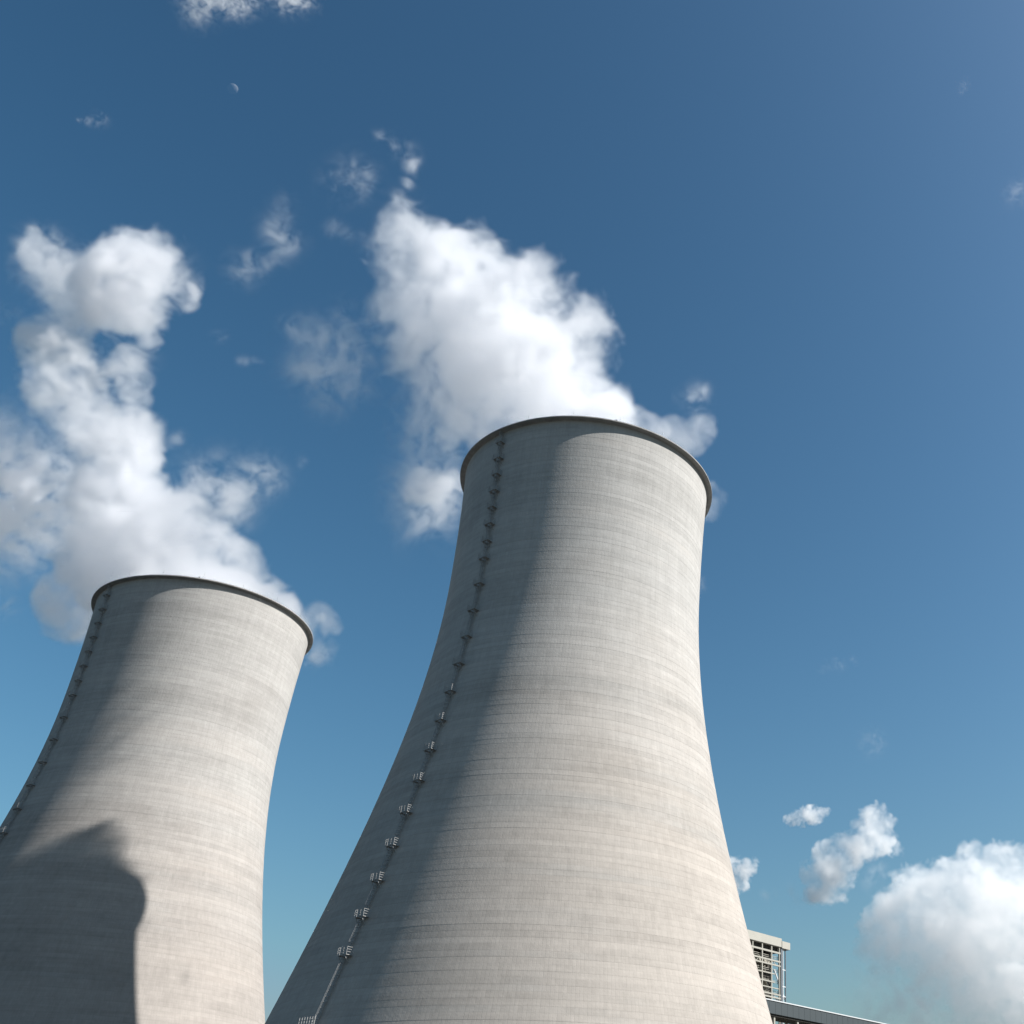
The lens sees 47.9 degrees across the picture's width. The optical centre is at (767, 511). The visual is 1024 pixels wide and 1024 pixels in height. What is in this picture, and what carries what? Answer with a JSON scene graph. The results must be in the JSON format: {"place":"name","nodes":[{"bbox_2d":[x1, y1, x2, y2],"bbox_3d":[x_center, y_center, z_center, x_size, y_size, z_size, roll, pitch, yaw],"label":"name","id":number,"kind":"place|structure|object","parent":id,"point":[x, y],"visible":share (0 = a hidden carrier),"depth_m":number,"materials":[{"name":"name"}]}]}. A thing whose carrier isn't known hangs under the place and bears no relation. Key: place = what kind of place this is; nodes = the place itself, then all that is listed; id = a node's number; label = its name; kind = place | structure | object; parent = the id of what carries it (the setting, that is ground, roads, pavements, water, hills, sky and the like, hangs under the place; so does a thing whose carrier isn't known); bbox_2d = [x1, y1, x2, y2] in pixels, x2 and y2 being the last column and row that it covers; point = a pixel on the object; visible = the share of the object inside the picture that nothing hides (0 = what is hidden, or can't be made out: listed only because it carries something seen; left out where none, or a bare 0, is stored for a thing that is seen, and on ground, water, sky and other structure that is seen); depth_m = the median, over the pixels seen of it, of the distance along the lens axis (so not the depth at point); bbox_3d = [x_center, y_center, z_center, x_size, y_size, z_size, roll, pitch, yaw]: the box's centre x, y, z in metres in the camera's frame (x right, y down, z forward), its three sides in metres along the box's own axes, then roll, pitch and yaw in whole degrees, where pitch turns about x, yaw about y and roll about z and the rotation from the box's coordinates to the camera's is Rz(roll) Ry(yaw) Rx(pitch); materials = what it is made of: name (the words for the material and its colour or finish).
{"place":"outdoors","nodes":[
{"label":"outdoors","id":0,"kind":"place"},
{"bbox_2d":[0,572,312,1023],"bbox_3d":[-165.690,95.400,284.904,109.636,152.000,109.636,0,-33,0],"label":"cooling tower","id":1,"kind":"structure","parent":0,"point":[133,826],"depth_m":271.57,"materials":[{"name":"concrete"}]},
{"bbox_2d":[0,0,1023,1023],"label":"sky","id":2,"kind":"structure","parent":0,"point":[272,272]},
{"bbox_2d":[265,415,772,1023],"bbox_3d":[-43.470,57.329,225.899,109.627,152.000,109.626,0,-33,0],"label":"cooling tower","id":3,"kind":"structure","parent":0,"point":[541,839],"depth_m":196.49,"materials":[{"name":"concrete"}]},
{"bbox_2d":[747,929,789,1023],"bbox_3d":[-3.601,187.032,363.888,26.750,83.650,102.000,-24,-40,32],"label":"boiler house","id":4,"kind":"structure","parent":0,"point":[765,947],"depth_m":369.57,"materials":[{"name":"beige paint"}]},
{"bbox_2d":[766,998,885,1023],"bbox_3d":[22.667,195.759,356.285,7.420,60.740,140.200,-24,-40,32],"label":"conveyor gallery","id":5,"kind":"object","parent":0,"point":[785,1012],"visible":0.58,"depth_m":355.89,"materials":[{"name":"beige paint"}]}
]}

